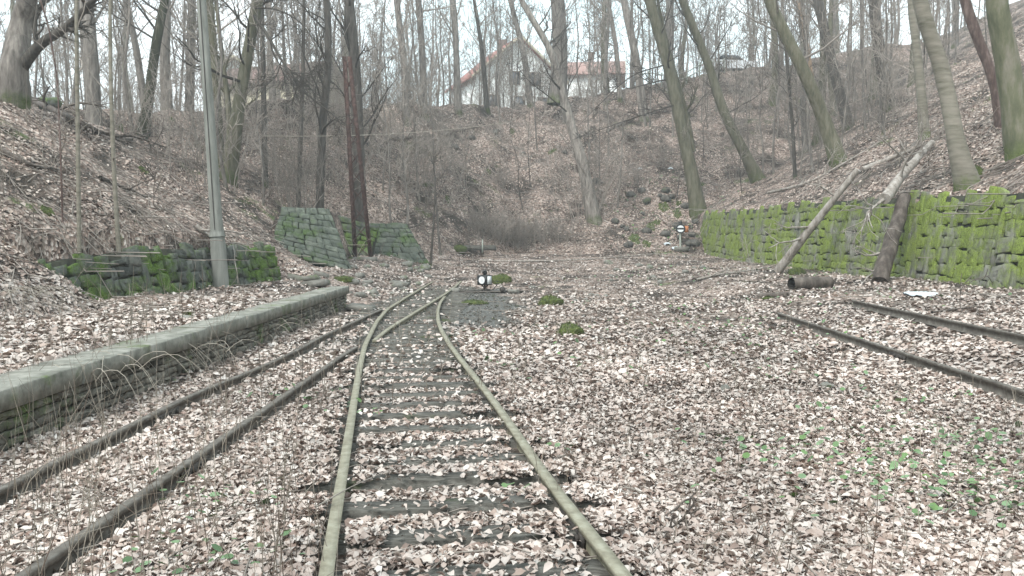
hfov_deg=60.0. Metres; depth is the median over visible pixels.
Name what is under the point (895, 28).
bare tree
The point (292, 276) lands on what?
stone slab
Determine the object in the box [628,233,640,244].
moss patch
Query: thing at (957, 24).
bare tree
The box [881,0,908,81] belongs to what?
bare tree
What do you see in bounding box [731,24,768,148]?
bare tree
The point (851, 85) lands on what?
bare shrub
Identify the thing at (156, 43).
bare tree
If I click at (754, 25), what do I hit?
bare tree
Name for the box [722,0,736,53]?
bare tree
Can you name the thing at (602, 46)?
bare tree
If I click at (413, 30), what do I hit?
bare tree
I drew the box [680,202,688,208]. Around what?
scree stone
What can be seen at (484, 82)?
bare tree
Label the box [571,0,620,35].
bare tree
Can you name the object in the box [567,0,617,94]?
bare tree
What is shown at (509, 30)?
sapling
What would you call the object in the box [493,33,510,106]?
sapling
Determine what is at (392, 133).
slack wire
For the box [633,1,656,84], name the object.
bare tree
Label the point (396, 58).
sapling
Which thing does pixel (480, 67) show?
bare tree
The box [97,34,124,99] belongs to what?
bare tree
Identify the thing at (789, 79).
bare tree
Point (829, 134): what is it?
bare tree
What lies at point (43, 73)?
sapling
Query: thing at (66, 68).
bare tree
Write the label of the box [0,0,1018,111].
sky
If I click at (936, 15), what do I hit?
bare tree
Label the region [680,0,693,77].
bare tree
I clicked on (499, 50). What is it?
bare tree
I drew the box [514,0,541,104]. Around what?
sapling
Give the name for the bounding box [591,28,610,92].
sapling
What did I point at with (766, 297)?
moss cushion
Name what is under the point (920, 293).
plastic sheet
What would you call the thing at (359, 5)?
bare tree
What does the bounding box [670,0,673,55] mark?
bare tree
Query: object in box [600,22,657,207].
bare tree
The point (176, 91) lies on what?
bare tree
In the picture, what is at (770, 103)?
bare tree
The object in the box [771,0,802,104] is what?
bare tree
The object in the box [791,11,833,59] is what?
bare shrub
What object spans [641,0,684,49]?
bare tree
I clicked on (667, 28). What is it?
bare tree
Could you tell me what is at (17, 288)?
dead bramble
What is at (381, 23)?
bare tree
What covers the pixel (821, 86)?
bare tree
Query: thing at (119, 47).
sapling
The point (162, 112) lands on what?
bare shrub
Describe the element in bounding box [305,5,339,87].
bare tree
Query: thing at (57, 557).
railway track
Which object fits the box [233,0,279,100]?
bare tree
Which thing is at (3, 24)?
sapling
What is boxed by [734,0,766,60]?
bare tree
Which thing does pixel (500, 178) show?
bare shrub
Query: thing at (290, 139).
bare shrub
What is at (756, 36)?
sapling
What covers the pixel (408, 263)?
rubble stone
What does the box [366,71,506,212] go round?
bare shrub
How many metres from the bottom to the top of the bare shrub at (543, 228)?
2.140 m
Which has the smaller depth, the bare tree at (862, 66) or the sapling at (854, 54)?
the bare tree at (862, 66)
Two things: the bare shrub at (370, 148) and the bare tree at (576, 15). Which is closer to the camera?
the bare shrub at (370, 148)
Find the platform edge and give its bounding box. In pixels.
[0,286,348,451]
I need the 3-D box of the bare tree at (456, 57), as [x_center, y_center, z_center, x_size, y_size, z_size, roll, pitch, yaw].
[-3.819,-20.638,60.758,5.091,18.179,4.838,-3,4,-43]
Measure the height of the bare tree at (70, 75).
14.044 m
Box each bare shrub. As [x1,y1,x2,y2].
[2,0,146,104]
[37,0,194,134]
[59,67,138,111]
[83,66,163,132]
[107,65,198,112]
[115,48,230,158]
[133,19,289,159]
[137,74,288,193]
[167,2,296,118]
[170,42,280,104]
[181,86,274,166]
[185,14,295,104]
[222,15,350,178]
[222,39,336,147]
[228,37,421,208]
[240,121,358,207]
[242,102,364,207]
[248,43,404,185]
[249,100,366,207]
[266,0,408,139]
[270,24,398,145]
[275,45,366,128]
[310,11,447,165]
[331,31,419,151]
[334,56,401,104]
[343,53,399,105]
[363,41,471,184]
[365,87,456,195]
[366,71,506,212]
[370,11,469,104]
[372,78,412,105]
[373,20,471,105]
[380,72,461,156]
[381,65,443,104]
[387,39,443,101]
[391,75,492,201]
[419,82,514,186]
[451,86,502,105]
[457,201,515,238]
[476,58,530,106]
[477,206,519,242]
[481,87,557,163]
[484,211,519,242]
[487,166,516,189]
[489,85,520,107]
[492,207,540,245]
[500,215,533,247]
[501,210,552,250]
[518,206,565,243]
[519,71,548,102]
[522,97,636,222]
[525,62,550,100]
[535,101,651,215]
[542,116,644,211]
[546,216,580,243]
[548,84,643,168]
[567,83,586,97]
[574,80,602,96]
[618,160,652,185]
[623,14,704,78]
[639,134,675,165]
[677,24,738,73]
[683,47,771,136]
[689,10,763,60]
[692,73,785,173]
[695,105,772,180]
[738,64,812,137]
[756,44,817,90]
[759,13,905,169]
[760,18,819,70]
[764,48,827,97]
[769,59,875,144]
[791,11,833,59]
[802,6,907,102]
[826,53,876,110]
[832,89,894,140]
[836,30,899,82]
[839,19,953,107]
[855,0,1021,122]
[857,48,938,124]
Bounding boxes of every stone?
[349,279,359,284]
[354,273,364,277]
[354,292,365,297]
[362,280,373,283]
[369,289,377,294]
[378,263,389,267]
[391,283,403,288]
[401,261,412,266]
[419,264,430,269]
[611,218,618,223]
[624,241,633,247]
[626,191,635,197]
[638,187,645,192]
[641,227,651,233]
[642,198,650,203]
[660,195,670,201]
[660,230,669,236]
[661,187,669,192]
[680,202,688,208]
[685,240,691,245]
[690,239,699,245]
[720,384,729,391]
[819,381,834,388]
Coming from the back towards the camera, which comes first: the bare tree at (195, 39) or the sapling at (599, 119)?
the bare tree at (195, 39)
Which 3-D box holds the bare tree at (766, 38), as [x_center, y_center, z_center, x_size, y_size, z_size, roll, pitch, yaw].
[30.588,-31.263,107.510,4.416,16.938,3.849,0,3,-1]
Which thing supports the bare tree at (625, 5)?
on the ground
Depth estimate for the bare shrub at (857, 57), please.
70.88 m
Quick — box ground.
[0,0,1023,575]
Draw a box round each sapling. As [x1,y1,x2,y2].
[0,1,11,51]
[0,3,7,41]
[16,0,85,223]
[30,1,72,97]
[31,23,53,97]
[36,0,74,93]
[38,0,100,252]
[52,0,174,251]
[71,6,107,71]
[72,13,113,83]
[96,0,144,109]
[172,20,202,105]
[176,1,235,113]
[222,0,288,205]
[234,27,277,143]
[255,3,316,102]
[274,0,313,104]
[300,0,331,80]
[331,1,347,92]
[359,0,404,102]
[362,24,399,101]
[362,25,391,102]
[363,26,388,99]
[364,0,399,102]
[364,26,381,104]
[367,16,409,190]
[378,12,413,102]
[399,7,430,88]
[411,17,436,87]
[419,146,455,265]
[427,32,453,103]
[432,0,471,98]
[452,57,467,102]
[459,1,489,103]
[478,7,505,106]
[485,0,511,105]
[486,77,529,209]
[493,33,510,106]
[497,23,516,106]
[498,6,521,108]
[502,37,521,103]
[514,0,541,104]
[516,34,526,103]
[518,85,536,187]
[533,55,550,101]
[538,40,549,101]
[567,13,590,91]
[567,38,573,92]
[568,41,585,92]
[574,0,603,117]
[579,13,600,92]
[585,61,628,184]
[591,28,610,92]
[640,3,665,90]
[654,13,688,92]
[669,88,690,199]
[681,0,704,81]
[690,0,712,75]
[691,0,713,69]
[692,0,722,68]
[693,0,721,99]
[694,69,717,165]
[696,50,713,128]
[698,1,716,51]
[702,4,730,73]
[706,3,725,63]
[707,1,729,71]
[711,67,749,192]
[719,0,741,76]
[721,10,753,145]
[737,0,771,96]
[737,17,780,173]
[739,0,769,117]
[739,9,760,101]
[745,0,768,82]
[772,38,799,138]
[785,11,826,179]
[814,21,842,147]
[827,0,844,71]
[841,5,868,99]
[850,0,907,120]
[856,4,896,109]
[865,0,915,136]
[868,0,899,105]
[910,1,939,75]
[921,11,949,63]
[933,0,965,64]
[971,0,987,46]
[977,9,1018,33]
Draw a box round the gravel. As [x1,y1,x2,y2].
[287,277,745,344]
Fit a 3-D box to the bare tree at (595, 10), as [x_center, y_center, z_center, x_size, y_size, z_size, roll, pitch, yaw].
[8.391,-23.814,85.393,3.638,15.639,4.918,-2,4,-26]
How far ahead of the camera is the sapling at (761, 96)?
53.59 m
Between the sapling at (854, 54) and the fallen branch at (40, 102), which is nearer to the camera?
the fallen branch at (40, 102)
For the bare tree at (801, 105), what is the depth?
56.41 m
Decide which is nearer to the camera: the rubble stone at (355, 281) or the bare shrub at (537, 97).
the rubble stone at (355, 281)
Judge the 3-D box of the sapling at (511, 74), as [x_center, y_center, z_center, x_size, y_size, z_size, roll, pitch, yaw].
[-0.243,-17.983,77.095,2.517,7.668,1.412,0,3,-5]
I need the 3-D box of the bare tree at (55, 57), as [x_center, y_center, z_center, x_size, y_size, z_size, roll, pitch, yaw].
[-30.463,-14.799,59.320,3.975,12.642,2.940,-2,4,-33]
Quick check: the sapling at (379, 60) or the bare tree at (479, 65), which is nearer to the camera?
the sapling at (379, 60)
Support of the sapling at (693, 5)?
on the ground
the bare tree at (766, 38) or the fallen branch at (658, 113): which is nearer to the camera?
the fallen branch at (658, 113)
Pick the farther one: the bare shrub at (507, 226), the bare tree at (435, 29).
the bare tree at (435, 29)
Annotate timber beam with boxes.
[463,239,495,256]
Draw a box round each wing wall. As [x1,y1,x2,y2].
[274,207,350,268]
[369,223,428,263]
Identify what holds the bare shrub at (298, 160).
on the ground
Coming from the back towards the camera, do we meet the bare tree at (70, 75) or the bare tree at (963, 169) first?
the bare tree at (70, 75)
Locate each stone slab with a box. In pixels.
[287,273,302,279]
[296,274,320,280]
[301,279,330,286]
[314,270,328,277]
[345,303,375,310]
[389,280,410,286]
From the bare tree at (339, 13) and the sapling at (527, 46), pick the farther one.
the sapling at (527, 46)
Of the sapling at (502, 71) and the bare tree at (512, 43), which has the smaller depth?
the sapling at (502, 71)
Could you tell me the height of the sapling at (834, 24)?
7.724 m
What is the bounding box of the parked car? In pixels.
[702,54,757,71]
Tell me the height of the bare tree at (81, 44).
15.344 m
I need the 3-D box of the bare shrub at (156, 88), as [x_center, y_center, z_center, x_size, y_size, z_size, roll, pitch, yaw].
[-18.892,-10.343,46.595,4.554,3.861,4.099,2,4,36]
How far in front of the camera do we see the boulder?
37.16 m
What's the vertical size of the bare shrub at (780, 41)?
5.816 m
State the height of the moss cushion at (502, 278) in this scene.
0.571 m
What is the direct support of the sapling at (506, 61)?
on the ground
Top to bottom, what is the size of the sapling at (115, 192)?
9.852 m
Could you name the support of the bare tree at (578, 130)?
on the ground
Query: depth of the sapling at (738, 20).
60.65 m
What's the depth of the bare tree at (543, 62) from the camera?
83.74 m
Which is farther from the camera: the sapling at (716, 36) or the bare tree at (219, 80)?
the sapling at (716, 36)
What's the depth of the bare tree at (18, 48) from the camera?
23.59 m
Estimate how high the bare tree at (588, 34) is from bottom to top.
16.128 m
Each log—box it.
[757,292,788,298]
[763,168,860,273]
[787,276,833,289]
[832,103,941,254]
[848,193,910,282]
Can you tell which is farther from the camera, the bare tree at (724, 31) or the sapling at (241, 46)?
the bare tree at (724, 31)
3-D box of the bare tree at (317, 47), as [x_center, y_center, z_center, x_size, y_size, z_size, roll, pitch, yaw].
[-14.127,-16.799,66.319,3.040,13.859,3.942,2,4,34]
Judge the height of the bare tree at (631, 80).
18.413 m
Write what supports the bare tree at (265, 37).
on the ground
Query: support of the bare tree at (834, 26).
on the ground
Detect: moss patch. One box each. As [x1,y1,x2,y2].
[40,204,54,216]
[138,165,148,174]
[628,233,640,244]
[642,239,650,246]
[646,223,654,230]
[651,219,661,224]
[658,201,669,211]
[671,208,681,218]
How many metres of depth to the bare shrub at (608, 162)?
54.66 m
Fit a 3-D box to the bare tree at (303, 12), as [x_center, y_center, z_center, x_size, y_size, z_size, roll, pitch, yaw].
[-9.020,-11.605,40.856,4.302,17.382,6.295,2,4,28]
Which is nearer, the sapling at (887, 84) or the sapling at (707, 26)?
the sapling at (887, 84)
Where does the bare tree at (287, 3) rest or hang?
on the ground
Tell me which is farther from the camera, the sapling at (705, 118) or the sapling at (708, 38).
the sapling at (708, 38)
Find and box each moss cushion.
[333,275,354,282]
[454,244,466,253]
[461,298,489,304]
[492,273,511,282]
[537,294,565,305]
[556,320,584,335]
[761,295,773,299]
[787,267,806,274]
[975,165,983,174]
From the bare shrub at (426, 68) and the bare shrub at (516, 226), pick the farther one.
the bare shrub at (426, 68)
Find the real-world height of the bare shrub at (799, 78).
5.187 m
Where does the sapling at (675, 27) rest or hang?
on the ground
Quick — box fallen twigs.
[0,39,1023,575]
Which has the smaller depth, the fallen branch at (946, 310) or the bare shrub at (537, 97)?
the fallen branch at (946, 310)
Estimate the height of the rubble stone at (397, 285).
0.250 m
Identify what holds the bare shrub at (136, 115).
on the ground
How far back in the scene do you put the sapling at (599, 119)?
56.87 m
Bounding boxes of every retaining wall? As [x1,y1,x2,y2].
[35,241,280,299]
[700,186,1023,288]
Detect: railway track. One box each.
[0,309,382,575]
[305,281,634,575]
[777,300,1023,404]
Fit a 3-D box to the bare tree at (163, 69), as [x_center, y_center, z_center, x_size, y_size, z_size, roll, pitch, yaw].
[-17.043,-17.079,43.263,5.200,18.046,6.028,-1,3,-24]
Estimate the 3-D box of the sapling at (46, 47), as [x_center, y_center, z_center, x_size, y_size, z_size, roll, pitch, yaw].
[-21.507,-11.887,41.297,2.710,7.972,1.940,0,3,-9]
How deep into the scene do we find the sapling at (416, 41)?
64.41 m
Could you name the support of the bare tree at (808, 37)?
on the ground
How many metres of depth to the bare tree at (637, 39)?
71.18 m
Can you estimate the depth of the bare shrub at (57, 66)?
39.43 m
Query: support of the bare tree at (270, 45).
on the ground
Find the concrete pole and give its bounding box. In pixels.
[197,0,228,286]
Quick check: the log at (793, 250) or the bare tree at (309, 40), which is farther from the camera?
the bare tree at (309, 40)
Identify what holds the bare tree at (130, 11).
on the ground
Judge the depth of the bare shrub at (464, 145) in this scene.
51.84 m
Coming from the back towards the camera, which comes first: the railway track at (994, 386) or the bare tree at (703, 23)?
the bare tree at (703, 23)
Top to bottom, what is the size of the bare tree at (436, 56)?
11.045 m
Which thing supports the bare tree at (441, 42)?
on the ground
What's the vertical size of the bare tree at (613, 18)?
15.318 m
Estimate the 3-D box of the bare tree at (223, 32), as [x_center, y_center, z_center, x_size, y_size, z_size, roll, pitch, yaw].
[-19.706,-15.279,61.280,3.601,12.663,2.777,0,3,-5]
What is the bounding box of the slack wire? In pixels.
[281,121,511,136]
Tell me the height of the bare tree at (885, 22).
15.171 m
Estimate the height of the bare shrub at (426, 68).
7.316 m
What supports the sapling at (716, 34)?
on the ground
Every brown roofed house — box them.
[199,61,342,107]
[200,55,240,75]
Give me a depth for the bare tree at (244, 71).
36.08 m
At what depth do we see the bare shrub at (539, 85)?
70.11 m
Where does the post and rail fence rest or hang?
on the ground
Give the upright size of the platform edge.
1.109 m
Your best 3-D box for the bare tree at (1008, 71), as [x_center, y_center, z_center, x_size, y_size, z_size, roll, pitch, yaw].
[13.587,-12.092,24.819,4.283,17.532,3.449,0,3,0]
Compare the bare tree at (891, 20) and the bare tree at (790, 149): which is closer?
the bare tree at (790, 149)
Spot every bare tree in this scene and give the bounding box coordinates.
[0,0,45,39]
[0,0,144,110]
[15,0,71,97]
[29,60,37,96]
[30,1,82,96]
[37,52,54,96]
[39,3,79,103]
[42,0,70,104]
[42,0,83,102]
[42,1,103,107]
[42,4,72,101]
[44,0,132,82]
[53,0,121,66]
[57,9,102,109]
[59,0,83,103]
[69,0,168,138]
[79,0,115,125]
[94,0,147,134]
[97,0,146,109]
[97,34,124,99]
[99,0,138,109]
[101,26,137,100]
[102,1,141,108]
[102,2,143,110]
[106,0,179,106]
[107,1,141,110]
[131,0,183,109]
[132,0,184,109]
[135,0,199,143]
[135,31,159,112]
[139,0,183,107]
[144,22,194,109]
[148,0,353,187]
[157,0,198,98]
[157,0,265,167]
[158,0,200,110]
[170,0,199,109]
[170,0,200,86]
[171,18,236,78]
[172,0,224,110]
[172,0,262,187]
[176,3,233,90]
[218,3,255,100]
[221,0,282,187]
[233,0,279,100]
[236,0,273,100]
[237,0,294,100]
[243,1,312,98]
[254,0,306,98]
[264,0,307,100]
[265,0,315,99]
[266,0,322,92]
[267,0,322,99]
[273,0,383,208]
[279,0,347,207]
[281,1,340,140]
[288,0,342,98]
[290,0,322,93]
[290,0,334,101]
[299,1,370,66]
[299,6,334,90]
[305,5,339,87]
[307,0,402,222]
[310,0,382,97]
[310,2,348,101]
[312,0,347,99]
[321,0,367,97]
[331,0,386,154]
[335,2,382,91]
[335,16,411,222]
[337,0,378,64]
[357,0,415,76]
[358,0,389,102]
[369,0,444,126]
[370,0,436,223]
[378,0,435,89]
[382,0,445,201]
[386,0,418,86]
[390,0,435,97]
[402,37,469,255]
[405,0,474,120]
[417,0,447,104]
[417,0,463,105]
[422,0,461,116]
[424,0,461,104]
[426,0,477,102]
[427,1,451,105]
[427,14,463,103]
[444,0,519,114]
[444,15,470,103]
[461,1,510,103]
[465,9,492,103]
[468,0,515,95]
[468,13,493,105]
[469,44,490,104]
[472,0,504,78]
[476,0,524,106]
[480,0,512,104]
[480,0,519,122]
[488,0,565,107]
[491,0,539,104]
[495,0,541,106]
[506,0,624,225]
[512,1,556,150]
[521,0,577,123]
[529,0,584,105]
[535,23,549,100]
[542,0,581,67]
[545,0,590,97]
[551,90,597,175]
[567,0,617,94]
[570,0,600,88]
[570,15,613,168]
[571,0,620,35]
[573,0,728,218]
[574,3,599,94]
[578,0,622,102]
[580,0,628,154]
[582,0,618,91]
[584,0,614,91]
[584,0,624,109]
[589,0,609,89]
[591,0,623,102]
[599,0,623,47]
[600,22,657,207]
[608,0,666,125]
[612,0,647,87]
[617,0,650,85]
[619,0,648,121]
[628,0,673,126]
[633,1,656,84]
[639,12,670,93]
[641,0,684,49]
[646,0,689,136]
[656,1,685,68]
[663,0,669,93]
[665,0,692,78]
[665,0,794,183]
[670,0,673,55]
[671,6,692,73]
[674,0,717,90]
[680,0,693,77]
[683,0,706,75]
[685,13,707,76]
[686,0,720,53]
[687,0,721,122]
[699,0,740,111]
[700,0,741,71]
[707,0,737,77]
[712,0,898,167]
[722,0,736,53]
[722,0,759,59]
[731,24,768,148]
[733,0,760,56]
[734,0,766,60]
[739,0,769,58]
[744,5,821,178]
[747,0,841,172]
[747,2,804,164]
[749,1,763,60]
[750,0,810,173]
[754,1,768,65]
[754,3,778,66]
[755,2,792,63]
[759,0,802,138]
[768,19,778,106]
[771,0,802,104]
[771,0,813,159]
[779,0,789,68]
[780,0,813,152]
[792,0,854,130]
[793,0,819,74]
[805,0,814,41]
[807,0,844,115]
[811,0,848,144]
[812,0,895,129]
[819,0,881,145]
[822,0,874,118]
[827,0,865,103]
[833,0,835,48]
[833,0,895,90]
[836,0,841,52]
[844,0,906,47]
[851,0,906,111]
[855,0,907,132]
[855,0,913,124]
[859,0,906,94]
[862,2,955,71]
[868,49,878,100]
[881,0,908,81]
[893,2,896,42]
[895,0,899,43]
[901,0,951,76]
[907,0,937,140]
[907,43,914,87]
[908,0,961,44]
[912,0,980,191]
[930,0,956,74]
[934,0,966,47]
[935,0,959,46]
[938,4,957,56]
[940,1,960,62]
[951,0,958,48]
[959,0,1001,127]
[985,0,1023,161]
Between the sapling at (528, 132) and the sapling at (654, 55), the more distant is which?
the sapling at (654, 55)
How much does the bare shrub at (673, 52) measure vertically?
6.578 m
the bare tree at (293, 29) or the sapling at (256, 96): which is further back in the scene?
the bare tree at (293, 29)
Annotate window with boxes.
[489,94,495,106]
[509,71,520,84]
[515,96,522,104]
[530,72,540,85]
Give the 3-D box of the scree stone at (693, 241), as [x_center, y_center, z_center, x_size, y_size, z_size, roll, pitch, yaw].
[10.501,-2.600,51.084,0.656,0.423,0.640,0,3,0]
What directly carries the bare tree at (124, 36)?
on the ground
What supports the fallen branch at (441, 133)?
on the ground
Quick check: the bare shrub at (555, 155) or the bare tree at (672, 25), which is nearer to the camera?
the bare shrub at (555, 155)
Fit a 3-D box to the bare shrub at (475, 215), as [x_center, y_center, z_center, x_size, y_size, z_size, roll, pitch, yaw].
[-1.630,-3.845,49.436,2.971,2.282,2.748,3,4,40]
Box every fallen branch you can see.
[0,144,91,182]
[29,71,126,137]
[92,111,180,156]
[98,150,181,215]
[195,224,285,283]
[315,465,398,507]
[391,120,479,141]
[609,103,671,130]
[633,495,702,536]
[695,233,791,280]
[767,127,889,194]
[863,123,962,170]
[931,269,1011,313]
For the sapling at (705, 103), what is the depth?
64.45 m
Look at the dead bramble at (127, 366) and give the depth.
8.79 m
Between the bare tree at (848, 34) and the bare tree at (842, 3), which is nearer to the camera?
the bare tree at (842, 3)
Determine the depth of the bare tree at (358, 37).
74.22 m
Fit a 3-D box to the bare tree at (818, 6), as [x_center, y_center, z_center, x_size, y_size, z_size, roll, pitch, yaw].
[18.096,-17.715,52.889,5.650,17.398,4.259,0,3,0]
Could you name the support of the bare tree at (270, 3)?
on the ground
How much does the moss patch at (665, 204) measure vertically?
0.938 m
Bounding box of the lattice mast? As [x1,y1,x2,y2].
[342,56,377,260]
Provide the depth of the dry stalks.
6.40 m
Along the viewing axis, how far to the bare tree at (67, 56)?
53.14 m
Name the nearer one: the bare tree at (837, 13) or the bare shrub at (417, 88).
the bare shrub at (417, 88)
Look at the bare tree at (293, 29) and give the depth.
54.36 m
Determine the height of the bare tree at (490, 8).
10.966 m
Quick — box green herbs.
[92,166,1023,573]
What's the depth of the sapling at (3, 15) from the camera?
40.28 m
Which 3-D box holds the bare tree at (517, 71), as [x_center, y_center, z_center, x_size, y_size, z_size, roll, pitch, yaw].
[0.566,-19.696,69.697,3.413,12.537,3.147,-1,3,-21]
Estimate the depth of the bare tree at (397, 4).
54.67 m
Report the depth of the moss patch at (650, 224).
53.11 m
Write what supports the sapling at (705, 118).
on the ground
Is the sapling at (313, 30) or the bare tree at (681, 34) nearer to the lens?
the sapling at (313, 30)
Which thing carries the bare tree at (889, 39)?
on the ground
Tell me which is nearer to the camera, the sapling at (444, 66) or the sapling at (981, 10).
the sapling at (981, 10)
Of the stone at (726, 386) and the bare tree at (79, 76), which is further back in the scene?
the bare tree at (79, 76)
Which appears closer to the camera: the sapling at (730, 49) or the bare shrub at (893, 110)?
the bare shrub at (893, 110)
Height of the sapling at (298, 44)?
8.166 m
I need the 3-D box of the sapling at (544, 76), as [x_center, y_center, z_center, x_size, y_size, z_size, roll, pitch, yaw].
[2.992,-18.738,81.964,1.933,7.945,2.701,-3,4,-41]
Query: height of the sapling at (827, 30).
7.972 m
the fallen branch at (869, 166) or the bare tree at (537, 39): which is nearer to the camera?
the fallen branch at (869, 166)
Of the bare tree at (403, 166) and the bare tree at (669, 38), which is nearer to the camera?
the bare tree at (403, 166)
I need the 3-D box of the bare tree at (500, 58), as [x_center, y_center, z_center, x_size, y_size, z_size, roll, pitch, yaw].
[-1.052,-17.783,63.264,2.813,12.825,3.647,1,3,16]
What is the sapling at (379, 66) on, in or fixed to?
on the ground
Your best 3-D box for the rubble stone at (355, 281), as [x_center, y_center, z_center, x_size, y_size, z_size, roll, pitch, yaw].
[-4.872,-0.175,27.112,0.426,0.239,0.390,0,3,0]
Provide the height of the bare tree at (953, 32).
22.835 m
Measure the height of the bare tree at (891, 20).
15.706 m
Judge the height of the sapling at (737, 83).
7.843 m
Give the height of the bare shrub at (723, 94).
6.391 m
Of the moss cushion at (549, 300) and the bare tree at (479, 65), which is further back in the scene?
the bare tree at (479, 65)
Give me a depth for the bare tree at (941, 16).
50.86 m
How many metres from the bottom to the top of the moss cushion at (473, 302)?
0.216 m
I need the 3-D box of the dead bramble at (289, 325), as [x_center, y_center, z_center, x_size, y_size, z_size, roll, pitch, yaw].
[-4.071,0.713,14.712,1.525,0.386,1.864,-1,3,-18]
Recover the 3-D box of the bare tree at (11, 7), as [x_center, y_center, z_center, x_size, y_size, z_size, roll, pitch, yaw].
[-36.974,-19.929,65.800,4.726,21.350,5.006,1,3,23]
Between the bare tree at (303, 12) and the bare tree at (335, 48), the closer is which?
the bare tree at (303, 12)
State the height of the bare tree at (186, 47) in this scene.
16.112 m
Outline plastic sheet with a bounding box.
[903,291,937,296]
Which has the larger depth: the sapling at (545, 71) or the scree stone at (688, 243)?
the sapling at (545, 71)
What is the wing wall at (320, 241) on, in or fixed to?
on the ground
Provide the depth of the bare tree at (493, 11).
73.08 m
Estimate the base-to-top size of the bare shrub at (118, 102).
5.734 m
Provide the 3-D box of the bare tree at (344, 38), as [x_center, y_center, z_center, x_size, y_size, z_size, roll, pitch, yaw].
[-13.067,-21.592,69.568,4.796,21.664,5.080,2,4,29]
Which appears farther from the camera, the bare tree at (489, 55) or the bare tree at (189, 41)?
the bare tree at (489, 55)
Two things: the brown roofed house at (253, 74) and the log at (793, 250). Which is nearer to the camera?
the log at (793, 250)
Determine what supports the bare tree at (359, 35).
on the ground
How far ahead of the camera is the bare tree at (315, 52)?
63.40 m
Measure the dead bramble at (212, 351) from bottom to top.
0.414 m
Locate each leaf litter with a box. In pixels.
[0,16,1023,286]
[0,253,1023,384]
[0,344,1023,575]
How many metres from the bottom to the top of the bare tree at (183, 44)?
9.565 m
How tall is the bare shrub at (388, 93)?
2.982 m
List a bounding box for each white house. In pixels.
[445,35,568,106]
[567,52,625,96]
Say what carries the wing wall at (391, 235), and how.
on the ground
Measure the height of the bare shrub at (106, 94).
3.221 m
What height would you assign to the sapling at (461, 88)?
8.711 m
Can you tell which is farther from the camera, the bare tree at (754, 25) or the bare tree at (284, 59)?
the bare tree at (754, 25)
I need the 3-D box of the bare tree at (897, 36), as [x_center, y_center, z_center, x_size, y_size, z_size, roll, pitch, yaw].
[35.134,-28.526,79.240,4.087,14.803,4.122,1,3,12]
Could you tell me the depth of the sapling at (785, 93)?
61.78 m
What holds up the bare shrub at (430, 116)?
on the ground
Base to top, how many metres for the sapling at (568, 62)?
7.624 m
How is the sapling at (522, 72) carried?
on the ground
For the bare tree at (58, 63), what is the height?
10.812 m
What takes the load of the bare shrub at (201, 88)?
on the ground
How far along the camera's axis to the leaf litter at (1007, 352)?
13.98 m
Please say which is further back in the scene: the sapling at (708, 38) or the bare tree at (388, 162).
the sapling at (708, 38)
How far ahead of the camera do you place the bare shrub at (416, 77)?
59.11 m
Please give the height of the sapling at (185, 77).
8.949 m
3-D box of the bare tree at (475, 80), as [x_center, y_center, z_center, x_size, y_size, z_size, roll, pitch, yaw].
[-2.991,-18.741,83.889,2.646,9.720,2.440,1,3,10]
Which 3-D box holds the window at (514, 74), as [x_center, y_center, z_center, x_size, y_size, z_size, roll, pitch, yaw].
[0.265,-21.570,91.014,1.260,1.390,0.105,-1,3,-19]
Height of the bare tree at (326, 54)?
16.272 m
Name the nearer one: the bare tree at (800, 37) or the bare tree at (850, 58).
the bare tree at (850, 58)
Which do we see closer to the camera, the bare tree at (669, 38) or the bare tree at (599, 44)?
the bare tree at (669, 38)
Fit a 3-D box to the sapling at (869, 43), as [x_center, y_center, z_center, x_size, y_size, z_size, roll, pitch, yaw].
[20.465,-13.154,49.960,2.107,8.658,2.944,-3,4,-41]
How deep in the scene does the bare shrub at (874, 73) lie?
53.62 m
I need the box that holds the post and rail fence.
[643,58,724,86]
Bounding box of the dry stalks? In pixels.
[0,56,1023,575]
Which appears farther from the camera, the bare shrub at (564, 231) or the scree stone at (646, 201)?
the scree stone at (646, 201)
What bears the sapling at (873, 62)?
on the ground
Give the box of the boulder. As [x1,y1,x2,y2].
[37,96,62,111]
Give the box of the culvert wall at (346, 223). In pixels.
[338,215,378,255]
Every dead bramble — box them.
[0,285,86,312]
[29,346,215,406]
[164,331,273,372]
[255,318,313,345]
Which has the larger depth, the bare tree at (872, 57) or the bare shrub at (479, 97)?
the bare shrub at (479, 97)
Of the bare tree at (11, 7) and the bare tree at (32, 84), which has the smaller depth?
the bare tree at (11, 7)
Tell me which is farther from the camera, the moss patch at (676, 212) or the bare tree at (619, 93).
the bare tree at (619, 93)
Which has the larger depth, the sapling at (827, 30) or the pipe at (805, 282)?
the sapling at (827, 30)
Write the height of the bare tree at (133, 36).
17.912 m
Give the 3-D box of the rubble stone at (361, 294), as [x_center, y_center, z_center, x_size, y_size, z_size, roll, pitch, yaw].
[-4.200,0.200,24.381,0.370,0.181,0.303,0,3,0]
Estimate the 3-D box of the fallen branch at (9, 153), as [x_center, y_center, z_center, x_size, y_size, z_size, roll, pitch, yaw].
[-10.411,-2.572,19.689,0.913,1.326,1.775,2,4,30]
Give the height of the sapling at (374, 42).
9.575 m
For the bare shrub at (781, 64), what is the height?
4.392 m
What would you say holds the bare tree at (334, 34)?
on the ground
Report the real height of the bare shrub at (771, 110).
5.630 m
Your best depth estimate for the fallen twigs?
19.87 m
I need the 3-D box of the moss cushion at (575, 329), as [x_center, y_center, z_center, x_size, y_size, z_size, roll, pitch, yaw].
[1.033,0.761,15.579,0.557,0.398,0.513,0,3,0]
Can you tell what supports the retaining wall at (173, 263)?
on the ground
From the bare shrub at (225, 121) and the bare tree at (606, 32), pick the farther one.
the bare tree at (606, 32)
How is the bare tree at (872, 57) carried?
on the ground

